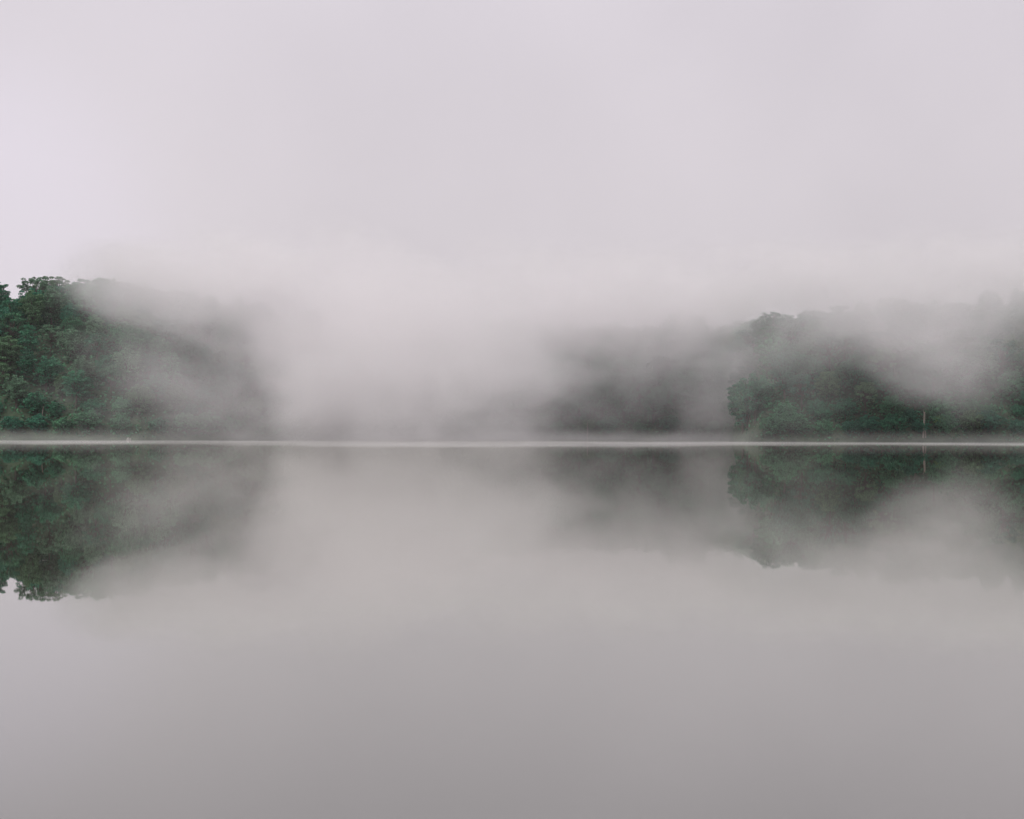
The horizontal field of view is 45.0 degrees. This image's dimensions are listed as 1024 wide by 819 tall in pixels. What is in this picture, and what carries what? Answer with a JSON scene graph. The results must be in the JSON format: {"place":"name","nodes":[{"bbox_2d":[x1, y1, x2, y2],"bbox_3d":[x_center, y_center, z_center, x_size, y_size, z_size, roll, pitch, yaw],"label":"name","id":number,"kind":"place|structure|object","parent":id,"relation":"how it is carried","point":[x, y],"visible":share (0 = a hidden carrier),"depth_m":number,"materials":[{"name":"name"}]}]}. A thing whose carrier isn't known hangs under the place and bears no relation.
{"place":"outdoors","nodes":[
{"label":"outdoors","id":0,"kind":"place"},
{"bbox_2d":[0,439,1023,818],"bbox_3d":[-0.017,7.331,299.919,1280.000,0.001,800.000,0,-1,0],"label":"water","id":1,"kind":"structure","parent":0,"point":[472,629],"depth_m":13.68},
{"bbox_2d":[0,311,1023,441],"bbox_3d":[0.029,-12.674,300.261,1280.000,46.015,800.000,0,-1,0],"label":"ground","id":2,"kind":"structure","parent":0,"point":[736,434],"depth_m":306.49,"materials":[{"name":"soil"}]},
{"bbox_2d":[0,335,23,377],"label":"forest tree","id":3,"kind":"object","parent":2,"relation":"on","point":[7,350],"visible":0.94,"depth_m":282.83,"materials":[{"name":"green plant"}]},
{"bbox_2d":[0,312,25,345],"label":"forest tree","id":4,"kind":"object","parent":2,"relation":"on","point":[10,330],"visible":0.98,"depth_m":290.06,"materials":[{"name":"green plant"}]},
{"bbox_2d":[0,298,27,336],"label":"forest tree","id":5,"kind":"object","parent":2,"relation":"on","point":[15,308],"visible":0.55,"depth_m":297.33,"materials":[{"name":"green plant"}]},
{"bbox_2d":[2,375,30,407],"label":"forest tree","id":6,"kind":"object","parent":2,"relation":"on","point":[16,389],"visible":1,"depth_m":276.86,"materials":[{"name":"green plant"}]},
{"bbox_2d":[15,347,34,388],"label":"forest tree","id":7,"kind":"object","parent":2,"relation":"on","point":[25,360],"visible":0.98,"depth_m":281.53,"materials":[{"name":"green plant"}]},
{"bbox_2d":[18,325,39,357],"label":"forest tree","id":8,"kind":"object","parent":2,"relation":"on","point":[29,340],"visible":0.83,"depth_m":285.83,"materials":[{"name":"green plant"}]},
{"bbox_2d":[18,289,44,335],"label":"forest tree","id":9,"kind":"object","parent":2,"relation":"on","point":[34,308],"visible":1,"depth_m":295.52,"materials":[{"name":"green plant"}]},
{"bbox_2d":[16,276,49,294],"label":"forest tree","id":10,"kind":"object","parent":2,"relation":"on","point":[42,285],"visible":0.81,"depth_m":311.76,"materials":[{"name":"green plant"}]},
{"bbox_2d":[18,391,48,412],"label":"waterside shrub","id":11,"kind":"object","parent":2,"relation":"on","point":[30,399],"visible":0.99,"depth_m":276.96,"materials":[{"name":"green plant"}]},
{"bbox_2d":[24,413,50,431],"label":"waterside shrub","id":12,"kind":"object","parent":2,"relation":"on","point":[39,422],"visible":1,"depth_m":273.60,"materials":[{"name":"green plant"}]},
{"bbox_2d":[29,356,64,393],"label":"forest tree","id":13,"kind":"object","parent":2,"relation":"on","point":[44,370],"visible":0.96,"depth_m":281.96,"materials":[{"name":"green plant"}]},
{"bbox_2d":[38,324,62,355],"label":"forest tree","id":14,"kind":"object","parent":2,"relation":"on","point":[53,338],"visible":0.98,"depth_m":291.89,"materials":[{"name":"green plant"}]},
{"bbox_2d":[41,285,64,328],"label":"forest tree","id":15,"kind":"object","parent":2,"relation":"on","point":[50,303],"visible":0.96,"depth_m":299.49,"materials":[{"name":"green plant"}]},
{"bbox_2d":[55,329,87,364],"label":"forest tree","id":16,"kind":"object","parent":2,"relation":"on","point":[73,341],"visible":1,"depth_m":289.18,"materials":[{"name":"green plant"}]},
{"bbox_2d":[60,315,85,337],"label":"forest tree","id":17,"kind":"object","parent":2,"relation":"on","point":[72,324],"visible":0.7,"depth_m":294.36,"materials":[{"name":"green plant"}]},
{"bbox_2d":[61,282,88,316],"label":"forest tree","id":18,"kind":"object","parent":2,"relation":"on","point":[73,290],"visible":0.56,"depth_m":306.56,"materials":[{"name":"green plant"}]},
{"bbox_2d":[61,370,93,409],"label":"forest tree","id":19,"kind":"object","parent":2,"relation":"on","point":[74,381],"visible":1,"depth_m":277.94,"materials":[{"name":"green plant"}]},
{"bbox_2d":[70,355,95,378],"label":"forest tree","id":20,"kind":"object","parent":2,"relation":"on","point":[83,365],"visible":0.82,"depth_m":282.56,"materials":[{"name":"green plant"}]},
{"bbox_2d":[72,410,101,433],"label":"waterside shrub","id":21,"kind":"object","parent":2,"relation":"on","point":[90,419],"visible":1,"depth_m":272.78,"materials":[{"name":"green plant"}]},
{"bbox_2d":[73,285,107,319],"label":"forest tree","id":22,"kind":"object","parent":2,"relation":"on","point":[87,300],"visible":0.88,"depth_m":303.21,"materials":[{"name":"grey plant"}]},
{"bbox_2d":[78,399,106,416],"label":"waterside shrub","id":23,"kind":"object","parent":2,"relation":"on","point":[91,405],"visible":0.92,"depth_m":277.27,"materials":[{"name":"green plant"}]},
{"bbox_2d":[85,315,106,344],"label":"forest tree","id":24,"kind":"object","parent":2,"relation":"on","point":[94,327],"visible":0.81,"depth_m":293.17,"materials":[{"name":"green plant"}]},
{"bbox_2d":[84,332,107,359],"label":"forest tree","id":25,"kind":"object","parent":2,"relation":"on","point":[97,340],"visible":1,"depth_m":289.02,"materials":[{"name":"green plant"}]},
{"bbox_2d":[94,297,113,328],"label":"forest tree","id":26,"kind":"object","parent":2,"relation":"on","point":[106,309],"visible":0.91,"depth_m":298.54,"materials":[{"name":"grey plant"}]},
{"bbox_2d":[94,355,118,385],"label":"forest tree","id":27,"kind":"object","parent":2,"relation":"on","point":[105,360],"visible":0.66,"depth_m":285.11,"materials":[{"name":"green plant"}]},
{"bbox_2d":[98,364,126,403],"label":"forest tree","id":28,"kind":"object","parent":2,"relation":"on","point":[117,372],"visible":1,"depth_m":281.55,"materials":[{"name":"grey plant"}]},
{"bbox_2d":[107,414,131,431],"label":"waterside shrub","id":29,"kind":"object","parent":2,"relation":"on","point":[121,422],"visible":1,"depth_m":275.06,"materials":[{"name":"green plant"}]},
{"bbox_2d":[108,322,133,348],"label":"forest tree","id":30,"kind":"object","parent":2,"relation":"on","point":[114,336],"visible":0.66,"depth_m":295.94,"materials":[{"name":"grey plant"}]},
{"bbox_2d":[111,396,135,415],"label":"waterside shrub","id":31,"kind":"object","parent":2,"relation":"on","point":[121,404],"visible":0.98,"depth_m":278.69,"materials":[{"name":"green plant"}]},
{"bbox_2d":[114,305,138,327],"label":"forest tree","id":32,"kind":"object","parent":2,"relation":"on","point":[120,315],"visible":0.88,"depth_m":301.17,"materials":[{"name":"grey plant"}]},
{"bbox_2d":[110,347,146,390],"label":"forest tree","id":33,"kind":"object","parent":2,"relation":"on","point":[128,364],"visible":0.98,"depth_m":285.01,"materials":[{"name":"grey plant"}]},
{"bbox_2d":[121,282,140,309],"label":"forest tree","id":34,"kind":"object","parent":2,"relation":"on","point":[129,291],"visible":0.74,"depth_m":313.31,"materials":[{"name":"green plant"}]},
{"bbox_2d":[116,327,146,355],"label":"forest tree","id":35,"kind":"object","parent":2,"relation":"on","point":[132,338],"visible":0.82,"depth_m":291.02,"materials":[{"name":"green plant"}]},
{"bbox_2d":[124,384,155,416],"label":"forest tree","id":36,"kind":"object","parent":2,"relation":"on","point":[142,398],"visible":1,"depth_m":279.60,"materials":[{"name":"grey plant"}]},
{"bbox_2d":[132,290,158,312],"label":"forest tree","id":37,"kind":"object","parent":2,"relation":"on","point":[146,299],"visible":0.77,"depth_m":311.44,"materials":[{"name":"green plant"}]},
{"bbox_2d":[133,313,158,343],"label":"forest tree","id":38,"kind":"object","parent":2,"relation":"on","point":[149,326],"visible":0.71,"depth_m":300.93,"materials":[{"name":"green plant"}]},
{"bbox_2d":[143,373,169,404],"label":"forest tree","id":39,"kind":"object","parent":2,"relation":"on","point":[161,388],"visible":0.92,"depth_m":284.40,"materials":[{"name":"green plant"}]},
{"bbox_2d":[147,336,172,368],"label":"forest tree","id":40,"kind":"object","parent":2,"relation":"on","point":[161,346],"visible":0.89,"depth_m":294.45,"materials":[{"name":"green plant"}]},
{"bbox_2d":[151,313,181,345],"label":"forest tree","id":41,"kind":"object","parent":2,"relation":"on","point":[166,329],"visible":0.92,"depth_m":300.60,"materials":[{"name":"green plant"}]},
{"bbox_2d":[162,383,187,415],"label":"forest tree","id":42,"kind":"object","parent":2,"relation":"on","point":[177,394],"visible":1,"depth_m":285.13,"materials":[{"name":"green plant"}]},
{"bbox_2d":[174,357,197,386],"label":"forest tree","id":43,"kind":"object","parent":2,"relation":"on","point":[187,369],"visible":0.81,"depth_m":294.13,"materials":[{"name":"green plant"}]},
{"bbox_2d":[173,412,199,433],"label":"waterside shrub","id":44,"kind":"object","parent":2,"relation":"on","point":[187,421],"visible":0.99,"depth_m":282.93,"materials":[{"name":"grey plant"}]},
{"bbox_2d":[172,294,203,332],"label":"forest tree","id":45,"kind":"object","parent":2,"relation":"on","point":[189,303],"visible":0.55,"depth_m":312.40,"materials":[{"name":"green plant"}]},
{"bbox_2d":[173,334,204,363],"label":"forest tree","id":46,"kind":"object","parent":2,"relation":"on","point":[190,344],"visible":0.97,"depth_m":301.60,"materials":[{"name":"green plant"}]},
{"bbox_2d":[177,305,212,334],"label":"forest tree","id":47,"kind":"object","parent":2,"relation":"on","point":[189,320],"visible":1,"depth_m":308.16,"materials":[{"name":"grey plant"}]},
{"bbox_2d":[193,411,222,433],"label":"waterside shrub","id":48,"kind":"object","parent":2,"relation":"on","point":[206,422],"visible":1,"depth_m":284.18,"materials":[{"name":"grey plant"}]},
{"bbox_2d":[192,305,224,342],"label":"forest tree","id":49,"kind":"object","parent":2,"relation":"on","point":[208,328],"visible":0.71,"depth_m":312.62,"materials":[{"name":"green plant"}]},
{"bbox_2d":[212,344,245,367],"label":"forest tree","id":50,"kind":"object","parent":2,"relation":"on","point":[226,356],"visible":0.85,"depth_m":301.08,"materials":[{"name":"grey plant"}]},
{"bbox_2d":[217,317,246,348],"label":"forest tree","id":51,"kind":"object","parent":2,"relation":"on","point":[234,326],"visible":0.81,"depth_m":310.80,"materials":[{"name":"grey plant"}]},
{"bbox_2d":[241,372,267,407],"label":"forest tree","id":52,"kind":"object","parent":2,"relation":"on","point":[261,380],"visible":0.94,"depth_m":298.98,"materials":[{"name":"grey plant"}]},
{"bbox_2d":[245,360,274,394],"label":"forest tree","id":53,"kind":"object","parent":2,"relation":"on","point":[266,369],"visible":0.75,"depth_m":302.76,"materials":[{"name":"grey plant"}]},
{"bbox_2d":[0,305,1023,440],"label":"mist","id":54,"kind":"object","parent":2,"relation":"on","point":[399,349],"visible":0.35,"depth_m":316.17,"materials":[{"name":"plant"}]},
{"bbox_2d":[0,426,1023,440],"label":"bank grass","id":55,"kind":"structure","parent":2,"relation":"on","point":[150,432],"depth_m":282.88,"materials":[{"name":"green plant"}]},
{"bbox_2d":[526,416,547,432],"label":"waterside shrub","id":56,"kind":"object","parent":2,"relation":"on","point":[538,426],"visible":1,"depth_m":331.73,"materials":[{"name":"grey plant"}]},
{"bbox_2d":[473,313,724,424],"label":"forest","id":57,"kind":"object","parent":2,"relation":"on","point":[567,347],"visible":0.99,"depth_m":346.10,"materials":[{"name":"grey plant"}]},
{"bbox_2d":[595,415,619,433],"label":"waterside shrub","id":58,"kind":"object","parent":2,"relation":"on","point":[610,422],"visible":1,"depth_m":328.69,"materials":[{"name":"grey plant"}]},
{"bbox_2d":[727,378,746,433],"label":"forest tree","id":59,"kind":"object","parent":2,"relation":"on","point":[732,393],"visible":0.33,"depth_m":288.98,"materials":[{"name":"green plant"}]},
{"bbox_2d":[727,366,753,387],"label":"forest tree","id":60,"kind":"object","parent":2,"relation":"on","point":[740,373],"visible":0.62,"depth_m":303.05,"materials":[{"name":"grey plant"}]},
{"bbox_2d":[735,373,774,424],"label":"forest tree","id":61,"kind":"object","parent":2,"relation":"on","point":[753,399],"visible":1,"depth_m":272.63,"materials":[{"name":"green plant"}]},
{"bbox_2d":[749,316,774,343],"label":"forest tree","id":62,"kind":"object","parent":2,"relation":"on","point":[764,324],"visible":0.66,"depth_m":302.77,"materials":[{"name":"grey plant"}]},
{"bbox_2d":[753,332,789,370],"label":"forest tree","id":63,"kind":"object","parent":2,"relation":"on","point":[772,336],"visible":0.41,"depth_m":289.37,"materials":[{"name":"grey plant"}]},
{"bbox_2d":[759,412,790,435],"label":"waterside shrub","id":64,"kind":"object","parent":2,"relation":"on","point":[774,424],"visible":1,"depth_m":263.00,"materials":[{"name":"green plant"}]},
{"bbox_2d":[758,337,792,379],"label":"forest tree","id":65,"kind":"object","parent":2,"relation":"on","point":[765,351],"visible":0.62,"depth_m":283.61,"materials":[{"name":"grey plant"}]},
{"bbox_2d":[769,351,796,402],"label":"forest tree","id":66,"kind":"object","parent":2,"relation":"on","point":[784,369],"visible":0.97,"depth_m":274.34,"materials":[{"name":"grey plant"}]},
{"bbox_2d":[766,343,806,389],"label":"forest tree","id":67,"kind":"object","parent":2,"relation":"on","point":[798,358],"visible":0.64,"depth_m":279.00,"materials":[{"name":"grey plant"}]},
{"bbox_2d":[775,314,805,346],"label":"forest tree","id":68,"kind":"object","parent":2,"relation":"on","point":[790,334],"visible":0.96,"depth_m":297.46,"materials":[{"name":"grey plant"}]},
{"bbox_2d":[784,412,810,433],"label":"waterside shrub","id":69,"kind":"object","parent":2,"relation":"on","point":[800,424],"visible":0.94,"depth_m":263.32,"materials":[{"name":"green plant"}]},
{"bbox_2d":[786,373,815,412],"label":"forest tree","id":70,"kind":"object","parent":2,"relation":"on","point":[800,392],"visible":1,"depth_m":270.51,"materials":[{"name":"green plant"}]},
{"bbox_2d":[795,336,824,372],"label":"forest tree","id":71,"kind":"object","parent":2,"relation":"on","point":[809,349],"visible":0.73,"depth_m":285.27,"materials":[{"name":"grey plant"}]},
{"bbox_2d":[800,357,825,391],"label":"forest tree","id":72,"kind":"object","parent":2,"relation":"on","point":[813,370],"visible":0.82,"depth_m":278.71,"materials":[{"name":"grey plant"}]},
{"bbox_2d":[802,318,830,347],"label":"forest tree","id":73,"kind":"object","parent":2,"relation":"on","point":[815,328],"visible":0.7,"depth_m":295.02,"materials":[{"name":"grey plant"}]},
{"bbox_2d":[807,399,832,420],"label":"waterside shrub","id":74,"kind":"object","parent":2,"relation":"on","point":[818,409],"visible":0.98,"depth_m":266.88,"materials":[{"name":"green plant"}]},
{"bbox_2d":[811,371,839,403],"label":"forest tree","id":75,"kind":"object","parent":2,"relation":"on","point":[826,382],"visible":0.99,"depth_m":274.19,"materials":[{"name":"green plant"}]},
{"bbox_2d":[814,332,844,370],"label":"forest tree","id":76,"kind":"object","parent":2,"relation":"on","point":[831,338],"visible":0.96,"depth_m":286.69,"materials":[{"name":"grey plant"}]},
{"bbox_2d":[832,397,859,419],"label":"waterside shrub","id":77,"kind":"object","parent":2,"relation":"on","point":[844,407],"visible":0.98,"depth_m":268.84,"materials":[{"name":"green plant"}]},
{"bbox_2d":[837,310,869,349],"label":"forest tree","id":78,"kind":"object","parent":2,"relation":"on","point":[860,325],"visible":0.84,"depth_m":293.77,"materials":[{"name":"grey plant"}]},
{"bbox_2d":[838,353,875,400],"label":"forest tree","id":79,"kind":"object","parent":2,"relation":"on","point":[861,371],"visible":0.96,"depth_m":274.92,"materials":[{"name":"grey plant"}]},
{"bbox_2d":[852,330,874,360],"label":"forest tree","id":80,"kind":"object","parent":2,"relation":"on","point":[864,343],"visible":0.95,"depth_m":285.99,"materials":[{"name":"grey plant"}]},
{"bbox_2d":[854,382,878,415],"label":"forest tree","id":81,"kind":"object","parent":2,"relation":"on","point":[867,390],"visible":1,"depth_m":268.45,"materials":[{"name":"green plant"}]},
{"bbox_2d":[855,414,881,434],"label":"waterside shrub","id":82,"kind":"object","parent":2,"relation":"on","point":[866,425],"visible":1,"depth_m":264.41,"materials":[{"name":"green plant"}]},
{"bbox_2d":[868,348,896,386],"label":"forest tree","id":83,"kind":"object","parent":2,"relation":"on","point":[881,359],"visible":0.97,"depth_m":275.62,"materials":[{"name":"grey plant"}]},
{"bbox_2d":[872,371,897,403],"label":"forest tree","id":84,"kind":"object","parent":2,"relation":"on","point":[885,382],"visible":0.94,"depth_m":269.90,"materials":[{"name":"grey plant"}]},
{"bbox_2d":[879,395,905,415],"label":"forest tree","id":85,"kind":"object","parent":2,"relation":"on","point":[892,405],"visible":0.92,"depth_m":265.08,"materials":[{"name":"green plant"}]},
{"bbox_2d":[879,339,907,375],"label":"forest tree","id":86,"kind":"object","parent":2,"relation":"on","point":[897,346],"visible":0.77,"depth_m":281.19,"materials":[{"name":"grey plant"}]},
{"bbox_2d":[877,413,910,436],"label":"waterside shrub","id":87,"kind":"object","parent":2,"relation":"on","point":[890,423],"visible":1,"depth_m":261.34,"materials":[{"name":"green plant"}]},
{"bbox_2d":[898,359,925,396],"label":"forest tree","id":88,"kind":"object","parent":2,"relation":"on","point":[910,368],"visible":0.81,"depth_m":273.77,"materials":[{"name":"grey plant"}]},
{"bbox_2d":[898,374,931,410],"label":"forest tree","id":89,"kind":"object","parent":2,"relation":"on","point":[915,393],"visible":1,"depth_m":269.46,"materials":[{"name":"grey plant"}]},
{"bbox_2d":[903,338,937,366],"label":"forest tree","id":90,"kind":"object","parent":2,"relation":"on","point":[919,349],"visible":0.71,"depth_m":280.33,"materials":[{"name":"grey plant"}]},
{"bbox_2d":[916,352,949,395],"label":"forest tree","id":91,"kind":"object","parent":2,"relation":"on","point":[932,376],"visible":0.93,"depth_m":273.33,"materials":[{"name":"grey plant"}]},
{"bbox_2d":[926,398,957,418],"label":"waterside shrub","id":92,"kind":"object","parent":2,"relation":"on","point":[938,406],"visible":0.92,"depth_m":265.54,"materials":[{"name":"green plant"}]},
{"bbox_2d":[932,413,958,432],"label":"waterside shrub","id":93,"kind":"object","parent":2,"relation":"on","point":[946,423],"visible":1,"depth_m":261.44,"materials":[{"name":"green plant"}]},
{"bbox_2d":[946,349,982,391],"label":"forest tree","id":94,"kind":"object","parent":2,"relation":"on","point":[961,371],"visible":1,"depth_m":277.26,"materials":[{"name":"grey plant"}]},
{"bbox_2d":[956,398,983,415],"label":"waterside shrub","id":95,"kind":"object","parent":2,"relation":"on","point":[968,405],"visible":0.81,"depth_m":268.52,"materials":[{"name":"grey plant"}]},
{"bbox_2d":[958,409,986,432],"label":"waterside shrub","id":96,"kind":"object","parent":2,"relation":"on","point":[968,419],"visible":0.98,"depth_m":265.02,"materials":[{"name":"green plant"}]},
{"bbox_2d":[972,350,999,389],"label":"forest tree","id":97,"kind":"object","parent":2,"relation":"on","point":[989,364],"visible":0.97,"depth_m":276.44,"materials":[{"name":"grey plant"}]},
{"bbox_2d":[974,289,998,318],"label":"forest tree","id":98,"kind":"object","parent":2,"relation":"on","point":[991,303],"visible":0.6,"depth_m":308.87,"materials":[{"name":"grey plant"}]},
{"bbox_2d":[976,410,1007,432],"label":"waterside shrub","id":99,"kind":"object","parent":2,"relation":"on","point":[992,422],"visible":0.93,"depth_m":264.40,"materials":[{"name":"green plant"}]},
{"bbox_2d":[986,319,1013,356],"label":"forest tree","id":100,"kind":"object","parent":2,"relation":"on","point":[995,331],"visible":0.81,"depth_m":289.13,"materials":[{"name":"grey plant"}]},
{"bbox_2d":[986,339,1017,376],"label":"forest tree","id":101,"kind":"object","parent":2,"relation":"on","point":[1003,356],"visible":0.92,"depth_m":278.51,"materials":[{"name":"grey plant"}]},
{"bbox_2d":[991,305,1021,329],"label":"forest tree","id":102,"kind":"object","parent":2,"relation":"on","point":[1004,314],"visible":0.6,"depth_m":301.04,"materials":[{"name":"grey plant"}]},
{"bbox_2d":[996,371,1023,404],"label":"forest tree","id":103,"kind":"object","parent":2,"relation":"on","point":[1014,387],"visible":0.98,"depth_m":271.69,"materials":[{"name":"green plant"}]},
{"bbox_2d":[0,0,1023,349],"label":"sky","id":104,"kind":"structure","parent":0,"point":[402,171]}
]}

